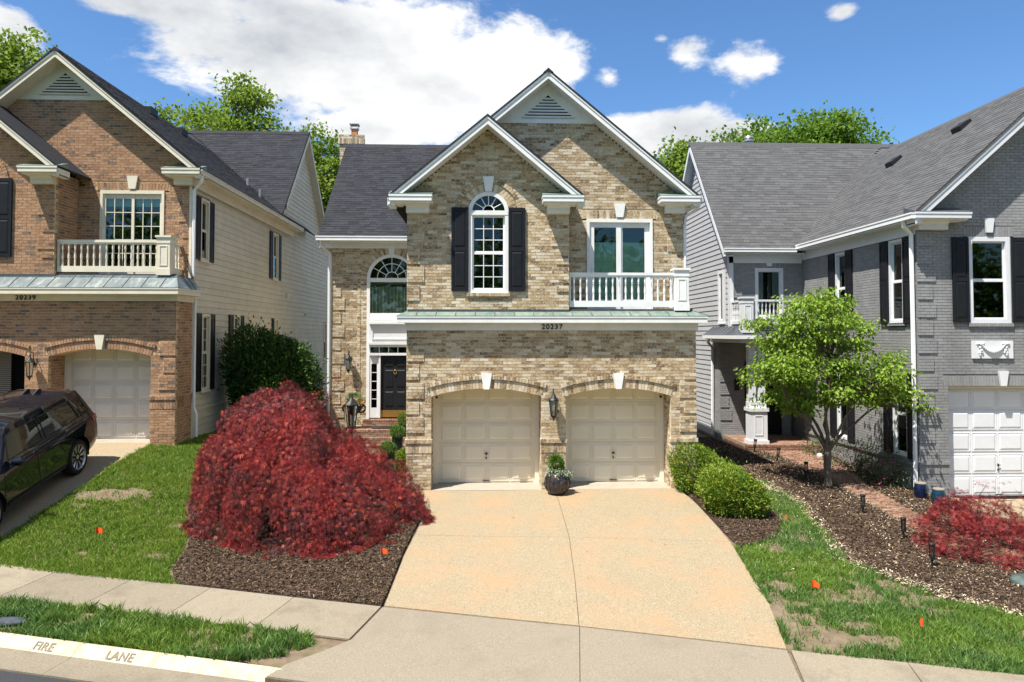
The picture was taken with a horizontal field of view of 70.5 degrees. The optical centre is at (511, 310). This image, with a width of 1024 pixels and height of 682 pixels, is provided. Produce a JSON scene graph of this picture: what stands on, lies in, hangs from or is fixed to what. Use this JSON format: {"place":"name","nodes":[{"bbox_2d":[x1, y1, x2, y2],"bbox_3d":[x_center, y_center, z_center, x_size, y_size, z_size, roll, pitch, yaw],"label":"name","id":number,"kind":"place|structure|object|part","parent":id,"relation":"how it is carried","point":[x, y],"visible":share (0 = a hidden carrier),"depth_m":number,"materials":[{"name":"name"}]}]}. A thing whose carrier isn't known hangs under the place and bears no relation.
{"place":"outdoors","nodes":[
{"label":"outdoors","id":0,"kind":"place"},
{"bbox_2d":[0,670,77,681],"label":"road","id":1,"kind":"structure","parent":0,"point":[6,676],"depth_m":8.63,"materials":[{"name":"grey asphalt"}]},
{"bbox_2d":[0,443,151,536],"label":"driveway","id":2,"kind":"structure","parent":0,"point":[60,485],"depth_m":15.39,"materials":[{"name":"beige concrete"}]},
{"bbox_2d":[0,389,97,523],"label":"parked car","id":3,"kind":"object","parent":2,"relation":"on","point":[46,435],"visible":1,"depth_m":14.91,"materials":[{"name":"black paint"}]},
{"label":"front side window","id":4,"kind":"part","parent":3,"relation":"part of","materials":[{"name":"black glass"}]},
{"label":"rear side window","id":5,"kind":"part","parent":3,"relation":"part of","materials":[{"name":"black glass"}]},
{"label":"quarter window","id":6,"kind":"part","parent":3,"relation":"part of","materials":[{"name":"black glass"}]},
{"bbox_2d":[0,564,380,640],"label":"pavement","id":7,"kind":"structure","parent":0,"point":[330,620],"depth_m":10.70,"materials":[{"name":"concrete"}]},
{"bbox_2d":[0,394,1023,681],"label":"ground","id":8,"kind":"structure","parent":0,"point":[832,638],"depth_m":10.62,"materials":[{"name":"soil"}]},
{"bbox_2d":[0,24,69,88],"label":"leafy tree","id":9,"kind":"object","parent":8,"relation":"on","point":[13,60],"visible":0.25,"depth_m":35.99,"materials":[{"name":"green plant"}]},
{"bbox_2d":[95,527,103,535],"bbox_3d":[-7.402,4.013,13.012,0.135,0.280,0.036,0,-2,-14],"label":"marker flag","id":10,"kind":"object","parent":8,"relation":"on","point":[99,530],"visible":1,"depth_m":13.02,"materials":[{"name":"plastic"}]},
{"bbox_2d":[0,632,280,681],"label":"kerb","id":11,"kind":"structure","parent":8,"relation":"on","point":[56,658],"depth_m":8.90,"materials":[{"name":"white paint"}]},
{"bbox_2d":[0,592,317,660],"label":"verge grass","id":12,"kind":"structure","parent":8,"relation":"on","point":[150,630],"depth_m":9.57,"materials":[{"name":"green plant"}]},
{"bbox_2d":[0,617,25,625],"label":"slate slab","id":13,"kind":"structure","parent":12,"relation":"on","point":[7,621],"depth_m":9.84,"materials":[{"name":"grey stone"}]},
{"bbox_2d":[138,97,191,126],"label":"leafy tree","id":14,"kind":"object","parent":8,"relation":"on","point":[163,114],"visible":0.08,"depth_m":42.54,"materials":[{"name":"green plant"}]},
{"bbox_2d":[0,425,330,583],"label":"lawn grass","id":15,"kind":"structure","parent":8,"relation":"on","point":[124,536],"depth_m":13.58,"materials":[{"name":"green plant"}]},
{"bbox_2d":[0,45,331,445],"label":"brick house","id":16,"kind":"structure","parent":8,"relation":"on","point":[147,253],"depth_m":19.45,"materials":[{"name":"brown brick"}]},
{"bbox_2d":[24,352,35,380],"bbox_3d":[-12.023,1.372,18.083,0.225,0.724,0.306,1,-2,-24],"label":"wall lantern","id":17,"kind":"object","parent":16,"relation":"attached to","point":[29,359],"depth_m":18.00,"materials":[{"name":"black metal"}]},
{"bbox_2d":[70,349,150,438],"bbox_3d":[-10.435,2.127,19.050,2.310,2.495,0.068,0,-2,-2],"label":"garage door","id":18,"kind":"structure","parent":16,"relation":"in","point":[115,384],"depth_m":19.03,"materials":[{"name":"beige paint"}]},
{"bbox_2d":[99,190,165,273],"bbox_3d":[-10.203,-2.078,19.525,1.690,2.320,0.241,0,-2,-2],"label":"balcony door","id":19,"kind":"structure","parent":16,"relation":"in","point":[124,214],"depth_m":19.60,"materials":[{"name":"white glass"}]},
{"bbox_2d":[199,198,210,263],"bbox_3d":[-8.671,-2.248,20.401,0.160,1.785,0.660,0,-2,-2],"label":"window","id":20,"kind":"structure","parent":16,"relation":"in","point":[205,218],"depth_m":20.56,"materials":[{"name":"white glass"}]},
{"bbox_2d":[199,314,210,392],"bbox_3d":[-8.677,1.186,20.453,0.160,2.205,0.660,0,-2,-2],"label":"window","id":21,"kind":"structure","parent":16,"relation":"in","point":[206,318],"depth_m":20.62,"materials":[{"name":"white glass"}]},
{"bbox_2d":[234,315,240,345],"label":"window","id":22,"kind":"structure","parent":16,"relation":"in","point":[235,318],"depth_m":23.21,"materials":[{"name":"beige glass"}]},
{"bbox_2d":[271,233,279,281],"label":"window","id":23,"kind":"structure","parent":16,"relation":"in","point":[276,237],"depth_m":27.53,"materials":[{"name":"white glass"}]},
{"bbox_2d":[274,319,278,335],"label":"window","id":24,"kind":"structure","parent":16,"relation":"in","point":[277,320],"depth_m":27.71,"materials":[{"name":"beige glass"}]},
{"bbox_2d":[323,323,326,359],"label":"window","id":25,"kind":"structure","parent":16,"relation":"in","point":[324,341],"depth_m":36.17,"materials":[{"name":"white glass"}]},
{"bbox_2d":[162,70,320,172],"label":"leafy tree","id":26,"kind":"object","parent":8,"relation":"on","point":[216,121],"visible":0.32,"depth_m":41.96,"materials":[{"name":"green plant"}]},
{"bbox_2d":[217,313,332,422],"bbox_3d":[-7.253,2.114,21.732,3.666,4.197,2.927,0,-2,-2],"label":"laurel shrub","id":27,"kind":"object","parent":8,"relation":"on","point":[268,359],"visible":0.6,"depth_m":21.27,"materials":[{"name":"green plant"}]},
{"bbox_2d":[172,471,421,607],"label":"bark mulch","id":28,"kind":"object","parent":8,"relation":"on","point":[324,565],"visible":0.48,"depth_m":12.00,"materials":[{"name":"brown wood"}]},
{"bbox_2d":[179,373,436,560],"bbox_3d":[-3.931,2.825,14.529,4.888,3.126,4.425,0,-2,-2],"label":"japanese maple","id":29,"kind":"object","parent":28,"relation":"on","point":[304,436],"visible":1,"depth_m":13.44,"materials":[{"name":"red plant"}]},
{"bbox_2d":[344,393,358,435],"bbox_3d":[-4.149,3.082,18.726,0.356,1.895,0.356,-1,-2,20],"label":"lamp post","id":30,"kind":"object","parent":28,"relation":"on","point":[351,401],"visible":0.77,"depth_m":18.72,"materials":[{"name":"black metal"}]},
{"bbox_2d":[380,548,387,561],"bbox_3d":[-2.182,4.178,12.381,0.135,0.280,0.036,0,-2,-8],"label":"marker flag","id":31,"kind":"object","parent":28,"relation":"on","point":[383,551],"visible":1,"depth_m":12.38,"materials":[{"name":"plastic"}]},
{"bbox_2d":[380,453,395,460],"bbox_3d":[-3.291,3.953,19.283,0.381,0.290,0.381,0,-2,-2],"label":"square planter","id":32,"kind":"object","parent":28,"relation":"on","point":[391,456],"visible":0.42,"depth_m":19.10,"materials":[{"name":"black paint"}]},
{"bbox_2d":[379,441,397,454],"bbox_3d":[-3.298,3.788,19.289,0.480,0.688,0.499,1,-2,-38],"label":"box ball","id":33,"kind":"object","parent":32,"relation":"in","point":[386,445],"visible":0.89,"depth_m":19.20,"materials":[{"name":"green plant"}]},
{"bbox_2d":[393,446,405,475],"bbox_3d":[-2.727,3.788,18.402,0.563,0.804,1.082,0,-2,-2],"label":"box hedge","id":34,"kind":"object","parent":28,"relation":"on","point":[400,454],"visible":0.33,"depth_m":18.22,"materials":[{"name":"green plant"}]},
{"bbox_2d":[294,117,343,213],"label":"leafy tree","id":35,"kind":"object","parent":8,"relation":"on","point":[326,175],"visible":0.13,"depth_m":45.89,"materials":[{"name":"green plant"}]},
{"bbox_2d":[315,67,708,491],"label":"brick house","id":36,"kind":"structure","parent":8,"relation":"on","point":[499,275],"depth_m":17.86,"materials":[{"name":"beige brick"}]},
{"bbox_2d":[345,350,351,372],"bbox_3d":[-5.260,1.631,23.273,0.234,0.756,0.318,1,-2,-25],"label":"wall lantern","id":37,"kind":"object","parent":36,"relation":"attached to","point":[348,357],"depth_m":23.22,"materials":[{"name":"black metal"}]},
{"bbox_2d":[342,392,365,428],"bbox_3d":[-4.874,3.070,22.437,0.706,1.122,0.658,-2,-3,45],"label":"flower urn","id":38,"kind":"object","parent":36,"relation":"on","point":[361,406],"visible":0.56,"depth_m":22.40,"materials":[{"name":"black metal"}]},
{"bbox_2d":[371,426,392,428],"bbox_3d":[-3.876,3.612,22.525,0.900,0.024,0.500,0,-2,-2],"label":"door mat","id":39,"kind":"object","parent":36,"relation":"on","point":[381,427],"depth_m":22.37,"materials":[{"name":"black fabric"}]},
{"bbox_2d":[366,255,406,418],"bbox_3d":[-3.913,0.821,23.570,1.600,5.320,0.164,0,-2,-2],"label":"window","id":40,"kind":"structure","parent":36,"relation":"in","point":[387,268],"depth_m":23.60,"materials":[{"name":"white glass"}]},
{"bbox_2d":[381,355,406,417],"bbox_3d":[-3.782,2.446,23.488,0.930,2.005,0.087,0,-2,-2],"label":"front door","id":41,"kind":"structure","parent":36,"relation":"in","point":[393,367],"depth_m":23.48,"materials":[{"name":"black paint"}]},
{"bbox_2d":[392,437,402,449],"bbox_3d":[-3.239,3.747,20.543,0.291,0.340,0.291,0,-2,-2],"label":"square planter","id":42,"kind":"object","parent":36,"relation":"on","point":[398,442],"visible":0.77,"depth_m":20.41,"materials":[{"name":"black paint"}]},
{"bbox_2d":[388,424,405,450],"bbox_3d":[-3.246,3.582,20.549,0.480,0.738,0.499,1,-2,-38],"label":"box ball","id":43,"kind":"object","parent":42,"relation":"in","point":[394,431],"visible":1,"depth_m":20.47,"materials":[{"name":"green plant"}]},
{"bbox_2d":[438,388,534,482],"bbox_3d":[-0.635,3.012,17.923,2.390,2.495,0.100,0,-2,-2],"label":"garage door","id":44,"kind":"structure","parent":36,"relation":"in","point":[485,435],"depth_m":17.91,"materials":[{"name":"beige paint"}]},
{"bbox_2d":[468,192,508,292],"bbox_3d":[-0.563,-1.640,17.365,0.960,2.420,0.132,0,-2,-2],"label":"window","id":45,"kind":"structure","parent":36,"relation":"in","point":[488,211],"depth_m":17.35,"materials":[{"name":"white glass"}]},
{"bbox_2d":[548,389,558,420],"bbox_3d":[0.994,2.207,17.099,0.318,0.756,0.234,5,-5,-70],"label":"wall lantern","id":46,"kind":"object","parent":36,"relation":"attached to","point":[553,399],"depth_m":17.05,"materials":[{"name":"black metal"}]},
{"bbox_2d":[567,388,658,481],"bbox_3d":[2.512,3.016,18.045,2.310,2.495,0.100,0,-2,-2],"label":"garage door","id":47,"kind":"structure","parent":36,"relation":"in","point":[613,434],"depth_m":18.03,"materials":[{"name":"beige paint"}]},
{"bbox_2d":[586,219,652,308],"bbox_3d":[2.744,-1.188,18.536,1.690,2.320,0.241,0,-2,-2],"label":"balcony door","id":48,"kind":"structure","parent":36,"relation":"in","point":[613,245],"depth_m":18.56,"materials":[{"name":"white glass"}]},
{"bbox_2d":[265,607,801,681],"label":"driveway apron","id":49,"kind":"object","parent":8,"relation":"on","point":[385,644],"visible":1,"depth_m":9.16,"materials":[{"name":"grey concrete"}]},
{"bbox_2d":[652,126,724,179],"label":"leafy tree","id":50,"kind":"object","parent":8,"relation":"on","point":[675,163],"visible":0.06,"depth_m":42.71,"materials":[{"name":"green plant"}]},
{"bbox_2d":[705,109,829,142],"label":"leafy tree","id":51,"kind":"object","parent":8,"relation":"on","point":[784,133],"visible":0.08,"depth_m":42.52,"materials":[{"name":"green plant"}]},
{"bbox_2d":[811,580,819,590],"bbox_3d":[4.768,4.338,11.386,0.126,0.220,0.036,-1,-2,27],"label":"marker flag","id":52,"kind":"object","parent":8,"relation":"on","point":[814,583],"visible":0.95,"depth_m":11.40,"materials":[{"name":"plastic"}]},
{"bbox_2d":[789,99,898,143],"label":"leafy tree","id":53,"kind":"object","parent":8,"relation":"on","point":[846,130],"visible":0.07,"depth_m":42.74,"materials":[{"name":"green plant"}]},
{"bbox_2d":[682,87,1023,498],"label":"brick house","id":54,"kind":"structure","parent":8,"relation":"on","point":[916,243],"depth_m":19.45,"materials":[{"name":"grey brick"}]},
{"bbox_2d":[717,269,725,323],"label":"window","id":55,"kind":"structure","parent":54,"relation":"in","point":[721,273],"depth_m":24.66,"materials":[{"name":"white glass"}]},
{"bbox_2d":[745,362,780,433],"bbox_3d":[8.640,2.986,24.971,1.200,2.460,0.080,0,-2,-2],"label":"entry door","id":56,"kind":"structure","parent":54,"relation":"in","point":[773,417],"depth_m":24.93,"materials":[{"name":"black paint"}]},
{"bbox_2d":[755,268,783,318],"bbox_3d":[8.490,-0.568,24.035,0.980,1.695,0.280,0,-2,-2],"label":"balcony door","id":57,"kind":"structure","parent":54,"relation":"in","point":[768,281],"depth_m":24.06,"materials":[{"name":"white glass"}]},
{"bbox_2d":[835,252,844,315],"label":"window","id":58,"kind":"structure","parent":54,"relation":"in","point":[839,257],"depth_m":21.62,"materials":[{"name":"white glass"}]},
{"bbox_2d":[837,372,846,440],"bbox_3d":[9.761,2.709,21.328,0.160,2.135,0.700,0,-2,-2],"label":"window","id":59,"kind":"structure","parent":54,"relation":"in","point":[843,409],"depth_m":21.44,"materials":[{"name":"clear glass"}]},
{"bbox_2d":[888,238,902,323],"bbox_3d":[9.873,-0.745,18.552,0.160,2.165,0.710,0,-2,-2],"label":"window","id":60,"kind":"structure","parent":54,"relation":"in","point":[894,246],"depth_m":18.69,"materials":[{"name":"white glass"}]},
{"bbox_2d":[892,372,907,458],"bbox_3d":[9.876,2.616,18.362,0.160,2.135,0.720,0,-2,-2],"label":"window","id":61,"kind":"structure","parent":54,"relation":"in","point":[899,415],"depth_m":18.46,"materials":[{"name":"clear glass"}]},
{"bbox_2d":[948,388,1023,497],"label":"garage door","id":62,"kind":"structure","parent":54,"relation":"in","point":[986,425],"depth_m":17.86,"materials":[{"name":"white metal"}]},
{"bbox_2d":[969,237,1011,322],"bbox_3d":[11.692,-0.761,17.815,1.060,2.120,0.125,0,-2,-2],"label":"window","id":63,"kind":"structure","parent":54,"relation":"in","point":[989,257],"depth_m":17.80,"materials":[{"name":"white glass"}]},
{"bbox_2d":[682,436,1023,616],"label":"bark mulch","id":64,"kind":"object","parent":8,"relation":"on","point":[841,516],"visible":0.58,"depth_m":14.49,"materials":[{"name":"brown wood"}]},
{"bbox_2d":[659,439,727,495],"bbox_3d":[4.400,3.725,17.195,1.771,1.491,1.539,0,-2,-2],"label":"boxwood shrub","id":65,"kind":"object","parent":64,"relation":"on","point":[707,454],"visible":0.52,"depth_m":16.88,"materials":[{"name":"green plant"}]},
{"bbox_2d":[690,456,746,503],"bbox_3d":[4.625,3.832,16.251,1.290,1.156,1.162,-1,-2,23],"label":"boxwood shrub","id":66,"kind":"object","parent":64,"relation":"on","point":[715,462],"visible":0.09,"depth_m":16.28,"materials":[{"name":"green plant"}]},
{"bbox_2d":[695,457,776,519],"bbox_3d":[4.701,3.869,15.524,1.607,1.275,1.740,0,-2,-2],"label":"boxwood shrub","id":67,"kind":"object","parent":64,"relation":"on","point":[756,496],"visible":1,"depth_m":15.07,"materials":[{"name":"green plant"}]},
{"bbox_2d":[776,447,780,461],"bbox_3d":[7.608,4.140,20.749,0.110,0.475,0.110,9,-2,-2],"label":"path light","id":68,"kind":"object","parent":64,"relation":"on","point":[777,454],"visible":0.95,"depth_m":20.73,"materials":[{"name":"black metal"}]},
{"bbox_2d":[804,461,807,477],"bbox_3d":[7.525,4.093,18.545,0.110,0.475,0.110,0,-2,-2],"label":"path light","id":69,"kind":"object","parent":64,"relation":"on","point":[805,469],"visible":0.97,"depth_m":18.53,"materials":[{"name":"black metal"}]},
{"bbox_2d":[799,436,837,456],"bbox_3d":[9.398,4.145,21.956,1.277,0.769,0.984,0,-2,-2],"label":"azalea shrub","id":70,"kind":"object","parent":64,"relation":"on","point":[813,449],"visible":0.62,"depth_m":22.11,"materials":[{"name":"green plant"}]},
{"bbox_2d":[733,282,937,487],"bbox_3d":[8.027,1.829,17.901,4.667,5.139,3.292,0,-2,-2],"label":"dogwood tree","id":71,"kind":"object","parent":64,"relation":"on","point":[790,376],"visible":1,"depth_m":17.46,"materials":[{"name":"green plant"}]},
{"bbox_2d":[809,437,882,475],"bbox_3d":[9.013,3.962,19.619,2.152,1.126,1.580,0,-2,-2],"label":"azalea shrub","id":72,"kind":"object","parent":64,"relation":"on","point":[856,459],"visible":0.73,"depth_m":19.56,"materials":[{"name":"green plant"}]},
{"bbox_2d":[860,494,864,513],"bbox_3d":[7.493,4.151,15.488,0.110,0.475,0.110,0,-2,-2],"label":"path light","id":73,"kind":"object","parent":64,"relation":"on","point":[862,504],"visible":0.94,"depth_m":15.47,"materials":[{"name":"black metal"}]},
{"bbox_2d":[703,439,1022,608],"bbox_3d":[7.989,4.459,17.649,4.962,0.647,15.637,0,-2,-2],"label":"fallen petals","id":74,"kind":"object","parent":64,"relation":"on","point":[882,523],"visible":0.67,"depth_m":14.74,"materials":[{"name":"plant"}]},
{"bbox_2d":[853,436,913,487],"bbox_3d":[9.414,3.828,18.388,1.398,1.371,1.829,-1,-2,24],"label":"azalea shrub","id":75,"kind":"object","parent":64,"relation":"on","point":[880,478],"visible":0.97,"depth_m":18.26,"materials":[{"name":"green plant"}]},
{"bbox_2d":[758,479,1023,615],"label":"fallen petals","id":76,"kind":"object","parent":64,"relation":"on","point":[767,486],"visible":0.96,"depth_m":12.46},
{"bbox_2d":[900,517,905,538],"bbox_3d":[7.551,4.218,13.986,0.110,0.475,0.110,0,-2,-2],"label":"path light","id":77,"kind":"object","parent":64,"relation":"on","point":[903,528],"visible":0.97,"depth_m":13.97,"materials":[{"name":"black metal"}]},
{"bbox_2d":[913,481,927,498],"bbox_3d":[9.568,4.192,16.969,0.306,0.365,0.306,0,-2,-2],"label":"garden pot","id":78,"kind":"object","parent":64,"relation":"on","point":[920,489],"visible":1,"depth_m":16.86,"materials":[{"name":"ceramic"}]},
{"bbox_2d":[928,542,934,567],"bbox_3d":[7.285,4.260,12.573,0.110,0.475,0.110,0,-2,-2],"label":"path light","id":79,"kind":"object","parent":64,"relation":"on","point":[931,545],"visible":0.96,"depth_m":12.55,"materials":[{"name":"black metal"}]},
{"bbox_2d":[931,487,945,502],"bbox_3d":[9.725,4.222,16.523,0.306,0.365,0.306,0,-2,-2],"label":"garden pot","id":80,"kind":"object","parent":64,"relation":"on","point":[939,492],"visible":0.73,"depth_m":16.44,"materials":[{"name":"teal ceramic"}]},
{"bbox_2d":[907,480,1023,569],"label":"japanese maple","id":81,"kind":"object","parent":64,"relation":"on","point":[979,532],"visible":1,"depth_m":13.31,"materials":[{"name":"red plant"}]},
{"bbox_2d":[1009,573,1023,586],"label":"boulder","id":82,"kind":"object","parent":64,"relation":"on","point":[1015,579],"visible":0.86,"depth_m":11.88,"materials":[{"name":"grey stone"}]},
{"bbox_2d":[762,450,1023,566],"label":"brick walkway","id":83,"kind":"structure","parent":8,"relation":"on","point":[892,505],"depth_m":16.69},
{"bbox_3d":[-3.226,3.605,21.749,0.291,0.340,0.291,0,-2,-2],"label":"square planter","id":84,"kind":"object","parent":8,"relation":"on","visible":0},
{"bbox_2d":[397,412,405,425],"bbox_3d":[-3.249,3.398,21.706,0.489,0.818,0.504,0,-2,-2],"label":"box ball","id":85,"kind":"object","parent":84,"relation":"in","point":[401,418],"visible":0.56,"depth_m":21.67,"materials":[{"name":"green plant"}]},
{"bbox_2d":[0,0,1023,168],"label":"sky","id":86,"kind":"structure","parent":0,"point":[412,72],"materials":[{"name":"blue"}]},
{"bbox_2d":[384,488,787,650],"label":"driveway","id":87,"kind":"structure","parent":0,"point":[477,553],"depth_m":12.30,"materials":[{"name":"beige concrete"}]},
{"bbox_2d":[544,454,573,494],"bbox_3d":[1.043,3.759,16.793,0.656,0.936,0.640,1,-2,-31],"label":"glazed pot","id":88,"kind":"object","parent":87,"relation":"on","point":[557,481],"visible":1,"depth_m":16.62,"materials":[{"name":"ceramic"}]},
{"bbox_2d":[734,478,1023,674],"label":"lawn grass","id":89,"kind":"structure","parent":0,"point":[928,640],"depth_m":10.71,"materials":[{"name":"green plant"}]},
{"bbox_2d":[764,496,851,569],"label":"fallen petals","id":90,"kind":"object","parent":89,"relation":"on","point":[811,538],"visible":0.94,"depth_m":13.49,"materials":[{"name":"plant"}]},
{"bbox_2d":[791,650,1023,681],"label":"pavement","id":91,"kind":"structure","parent":0,"point":[815,667],"depth_m":8.93,"materials":[{"name":"concrete"}]},
{"bbox_2d":[949,497,1023,525],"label":"driveway","id":92,"kind":"structure","parent":0,"point":[1016,504],"depth_m":16.94,"materials":[{"name":"beige concrete"}]}
]}

